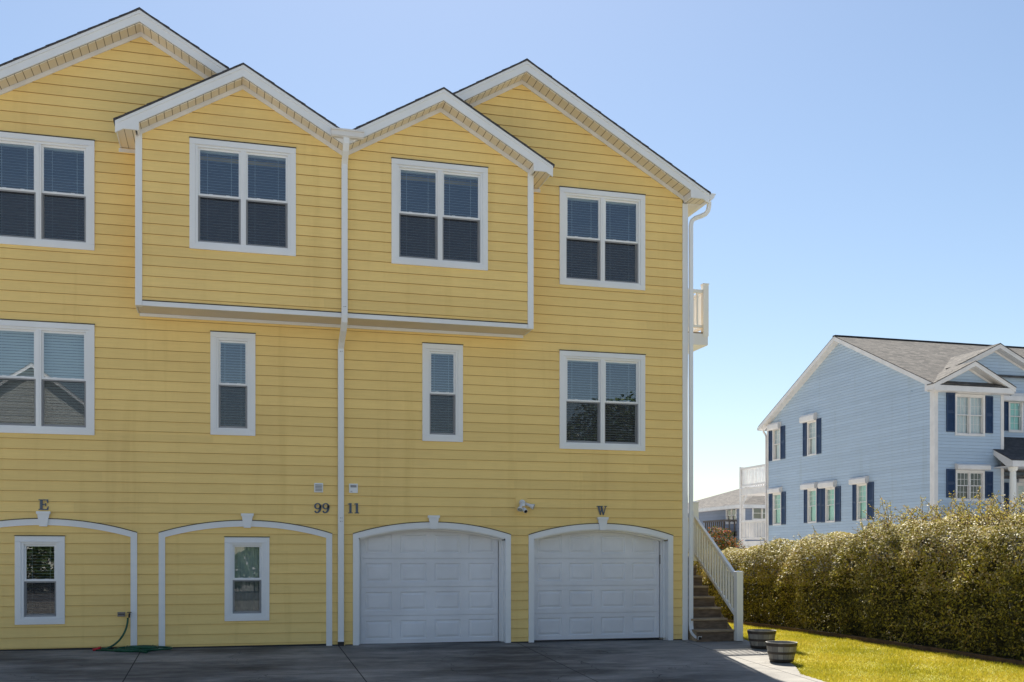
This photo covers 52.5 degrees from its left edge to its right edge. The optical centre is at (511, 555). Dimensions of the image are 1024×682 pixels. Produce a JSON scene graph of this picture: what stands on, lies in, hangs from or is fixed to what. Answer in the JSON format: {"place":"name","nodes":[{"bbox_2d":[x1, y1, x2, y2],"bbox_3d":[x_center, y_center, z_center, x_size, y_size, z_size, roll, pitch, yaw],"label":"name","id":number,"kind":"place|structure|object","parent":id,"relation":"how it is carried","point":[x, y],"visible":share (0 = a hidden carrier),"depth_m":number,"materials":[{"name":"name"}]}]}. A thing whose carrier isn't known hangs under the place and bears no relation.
{"place":"outdoors","nodes":[
{"label":"outdoors","id":0,"kind":"place"},
{"bbox_2d":[0,639,823,681],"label":"driveway","id":1,"kind":"structure","parent":0,"point":[647,660],"depth_m":16.77,"materials":[{"name":"concrete"}]},
{"bbox_2d":[93,618,172,652],"bbox_3d":[-6.438,1.347,17.582,1.304,0.577,0.469,0,0,-7],"label":"garden hose","id":2,"kind":"object","parent":1,"relation":"on","point":[141,648],"visible":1,"depth_m":17.54,"materials":[{"name":"green rubber"}]},
{"bbox_2d":[688,501,743,641],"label":"staircase","id":3,"kind":"structure","parent":1,"relation":"on","point":[710,623],"depth_m":20.99,"materials":[{"name":"white wood"}]},
{"bbox_2d":[747,629,776,648],"bbox_3d":[4.697,1.563,19.525,0.543,0.335,0.543,0,0,-15],"label":"barrel planter","id":4,"kind":"object","parent":1,"relation":"on","point":[757,638],"visible":0.9,"depth_m":19.33,"materials":[{"name":"wood"}]},
{"bbox_2d":[765,641,797,662],"bbox_3d":[4.635,1.647,17.844,0.543,0.335,0.543,0,0,-15],"label":"barrel planter","id":5,"kind":"object","parent":1,"relation":"on","point":[782,651],"visible":1,"depth_m":17.65,"materials":[{"name":"wood"}]},
{"bbox_2d":[0,0,1023,502],"label":"sky","id":6,"kind":"structure","parent":0,"point":[862,161],"materials":[{"name":"blue"}]},
{"bbox_2d":[728,623,1023,681],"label":"lawn","id":7,"kind":"structure","parent":0,"point":[903,666],"depth_m":17.09,"materials":[{"name":"plant"}]},
{"bbox_2d":[727,619,1023,665],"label":"garden edging","id":8,"kind":"object","parent":7,"relation":"on","point":[989,658],"visible":0.68,"depth_m":19.54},
{"bbox_2d":[739,335,1023,562],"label":"blue house","id":9,"kind":"structure","parent":0,"point":[853,426],"depth_m":40.61,"materials":[{"name":"blue wood"}]},
{"bbox_2d":[773,429,780,460],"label":"window","id":10,"kind":"structure","parent":9,"relation":"in","point":[776,433],"depth_m":48.24,"materials":[{"name":"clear glass"}]},
{"bbox_2d":[773,493,780,524],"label":"window","id":11,"kind":"structure","parent":9,"relation":"in","point":[778,504],"depth_m":48.18,"materials":[{"name":"clear glass"}]},
{"bbox_2d":[807,420,816,455],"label":"window","id":12,"kind":"structure","parent":9,"relation":"in","point":[811,426],"depth_m":45.34,"materials":[{"name":"clear glass"}]},
{"bbox_2d":[807,488,816,522],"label":"window","id":13,"kind":"structure","parent":9,"relation":"in","point":[814,491],"depth_m":45.32,"materials":[{"name":"clear glass"}]},
{"bbox_2d":[825,487,834,522],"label":"window","id":14,"kind":"structure","parent":9,"relation":"in","point":[832,490],"depth_m":43.95,"materials":[{"name":"clear glass"}]},
{"bbox_2d":[857,483,866,520],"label":"window","id":15,"kind":"structure","parent":9,"relation":"in","point":[861,488],"depth_m":41.75,"materials":[{"name":"clear glass"}]},
{"bbox_2d":[955,394,984,435],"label":"window","id":16,"kind":"structure","parent":9,"relation":"in","point":[969,408],"depth_m":37.77,"materials":[{"name":"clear glass"}]},
{"bbox_2d":[955,470,984,500],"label":"window","id":17,"kind":"structure","parent":9,"relation":"in","point":[982,473],"depth_m":37.70,"materials":[{"name":"clear glass"}]},
{"bbox_2d":[1008,402,1022,432],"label":"window","id":18,"kind":"structure","parent":9,"relation":"in","point":[1013,406],"depth_m":39.82,"materials":[{"name":"clear glass"}]},
{"bbox_2d":[1016,483,1023,506],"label":"window","id":19,"kind":"structure","parent":9,"relation":"in","point":[1019,486],"depth_m":39.81,"materials":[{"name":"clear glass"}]},
{"bbox_2d":[956,649,1020,658],"bbox_3d":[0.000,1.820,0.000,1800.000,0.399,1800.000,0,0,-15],"label":"ground","id":20,"kind":"structure","parent":0,"point":[994,654],"depth_m":18.30,"materials":[{"name":"brown soil"}]},
{"bbox_2d":[0,7,715,650],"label":"townhouse","id":21,"kind":"structure","parent":20,"relation":"on","point":[244,307],"depth_m":18.68,"materials":[{"name":"yellow"}]},
{"bbox_2d":[14,535,64,624],"bbox_3d":[-7.980,0.404,17.578,0.789,1.502,0.215,0,0,-15],"label":"window","id":22,"kind":"structure","parent":21,"relation":"in","point":[22,617],"depth_m":17.52,"materials":[{"name":"clear glass"}]},
{"bbox_2d":[39,499,48,509],"bbox_3d":[-7.902,-0.864,17.511,0.157,0.178,0.014,0,0,-15],"label":"unit letter","id":23,"kind":"object","parent":21,"relation":"attached to","point":[41,504],"visible":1,"depth_m":17.50,"materials":[{"name":"metal"}]},
{"bbox_2d":[0,130,94,250],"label":"window","id":24,"kind":"structure","parent":21,"relation":"in","point":[38,142],"depth_m":17.57,"materials":[{"name":"clear glass"}]},
{"bbox_2d":[0,319,94,434],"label":"window","id":25,"kind":"structure","parent":21,"relation":"in","point":[43,423],"depth_m":17.61,"materials":[{"name":"white glass"}]},
{"bbox_2d":[117,612,124,616],"bbox_3d":[-6.714,1.004,17.835,0.124,0.077,0.028,0,0,-15],"label":"electrical outlet","id":26,"kind":"object","parent":21,"relation":"attached to","point":[120,614],"visible":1,"depth_m":17.82,"materials":[{"name":"grey plastic"}]},
{"bbox_2d":[210,330,255,435],"bbox_3d":[-4.949,-3.042,18.409,0.779,1.824,0.215,0,0,-15],"label":"window","id":27,"kind":"structure","parent":21,"relation":"in","point":[217,338],"depth_m":18.38,"materials":[{"name":"white glass"}]},
{"bbox_2d":[189,136,295,256],"bbox_3d":[-4.628,-6.147,17.875,1.777,1.884,0.215,0,0,-15],"label":"window","id":28,"kind":"structure","parent":21,"relation":"in","point":[197,145],"depth_m":17.82,"materials":[{"name":"white glass"}]},
{"bbox_2d":[224,536,268,620],"bbox_3d":[-4.714,0.403,18.462,0.782,1.494,0.193,0,0,-15],"label":"window","id":29,"kind":"structure","parent":21,"relation":"in","point":[246,557],"depth_m":18.47,"materials":[{"name":"white glass"}]},
{"bbox_2d":[314,483,322,491],"bbox_3d":[-3.487,-1.230,18.715,0.160,0.170,0.030,0,0,-15],"label":"vent cover","id":30,"kind":"object","parent":21,"relation":"attached to","point":[318,487],"visible":1,"depth_m":18.70,"materials":[{"name":"white plastic"}]},
{"bbox_2d":[314,503,329,512],"bbox_3d":[-3.432,-0.863,18.736,0.275,0.185,0.014,0,0,-15],"label":"house number","id":31,"kind":"object","parent":21,"relation":"attached to","point":[327,508],"visible":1,"depth_m":18.73,"materials":[{"name":"metal"}]},
{"bbox_2d":[348,503,357,512],"bbox_3d":[-2.884,-0.868,18.886,0.205,0.185,0.014,0,0,-15],"label":"house number","id":32,"kind":"object","parent":21,"relation":"attached to","point":[350,507],"visible":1,"depth_m":18.87,"materials":[{"name":"metal"}]},
{"bbox_2d":[349,484,357,492],"bbox_3d":[-2.885,-1.230,18.883,0.160,0.170,0.024,0,0,-15],"label":"vent cover","id":33,"kind":"object","parent":21,"relation":"attached to","point":[353,488],"visible":1,"depth_m":18.88,"materials":[{"name":"white plastic"}]},
{"bbox_2d":[361,531,497,643],"bbox_3d":[-1.540,0.475,19.574,2.820,2.430,0.060,0,0,-15],"label":"garage door","id":34,"kind":"structure","parent":21,"relation":"in","point":[417,586],"depth_m":19.54,"materials":[{"name":"paint"}]},
{"bbox_2d":[391,157,487,270],"bbox_3d":[-1.315,-6.147,18.783,1.777,1.884,0.215,0,0,-15],"label":"window","id":35,"kind":"structure","parent":21,"relation":"in","point":[440,170],"depth_m":18.73,"materials":[{"name":"white glass"}]},
{"bbox_2d":[422,342,462,441],"bbox_3d":[-1.312,-3.042,19.406,0.779,1.824,0.215,0,0,-15],"label":"window","id":36,"kind":"structure","parent":21,"relation":"in","point":[428,349],"depth_m":19.39,"materials":[{"name":"white glass"}]},
{"bbox_2d":[517,500,534,512],"bbox_3d":[0.260,-0.939,19.646,0.358,0.263,0.197,0,0,-15],"label":"security light","id":37,"kind":"object","parent":21,"relation":"attached to","point":[523,509],"visible":1,"depth_m":19.61,"materials":[{"name":"white plastic"}]},
{"bbox_2d":[534,532,658,640],"bbox_3d":[1.672,0.475,20.455,2.820,2.430,0.060,0,0,-15],"label":"garage door","id":38,"kind":"structure","parent":21,"relation":"in","point":[588,585],"depth_m":20.42,"materials":[{"name":"paint"}]},
{"bbox_2d":[597,506,606,514],"bbox_3d":[1.744,-0.883,20.155,0.210,0.175,0.014,0,0,-15],"label":"unit letter","id":39,"kind":"object","parent":21,"relation":"attached to","point":[601,509],"visible":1,"depth_m":20.15,"materials":[{"name":"metal"}]},
{"bbox_2d":[559,186,645,290],"bbox_3d":[1.742,-6.157,20.243,1.776,1.884,0.215,0,0,-15],"label":"window","id":40,"kind":"structure","parent":21,"relation":"in","point":[603,197],"depth_m":20.18,"materials":[{"name":"white glass"}]},
{"bbox_2d":[559,350,645,450],"bbox_3d":[1.742,-3.010,20.243,1.776,1.899,0.215,0,0,-15],"label":"window","id":41,"kind":"structure","parent":21,"relation":"in","point":[602,358],"depth_m":20.21,"materials":[{"name":"white glass"}]},
{"bbox_2d":[688,526,745,564],"bbox_3d":[6.104,0.372,33.374,3.534,2.690,2.158,0,0,-15],"label":"shrub","id":42,"kind":"object","parent":20,"relation":"on","point":[724,543],"visible":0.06,"depth_m":33.02,"materials":[{"name":"red plant"}]},
{"bbox_2d":[688,484,764,563],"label":"grey blue house","id":43,"kind":"structure","parent":20,"relation":"on","point":[720,510],"depth_m":66.15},
{"bbox_2d":[726,509,736,523],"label":"window","id":44,"kind":"structure","parent":43,"relation":"in","point":[727,511],"depth_m":65.55,"materials":[{"name":"white glass"}]},
{"bbox_2d":[752,508,764,519],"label":"window","id":45,"kind":"structure","parent":43,"relation":"in","point":[753,518],"depth_m":64.31,"materials":[{"name":"white glass"}]},
{"bbox_2d":[688,486,1023,660],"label":"hedge","id":46,"kind":"object","parent":20,"relation":"on","point":[911,580],"visible":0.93,"depth_m":19.92,"materials":[{"name":"green plant"}]}
]}

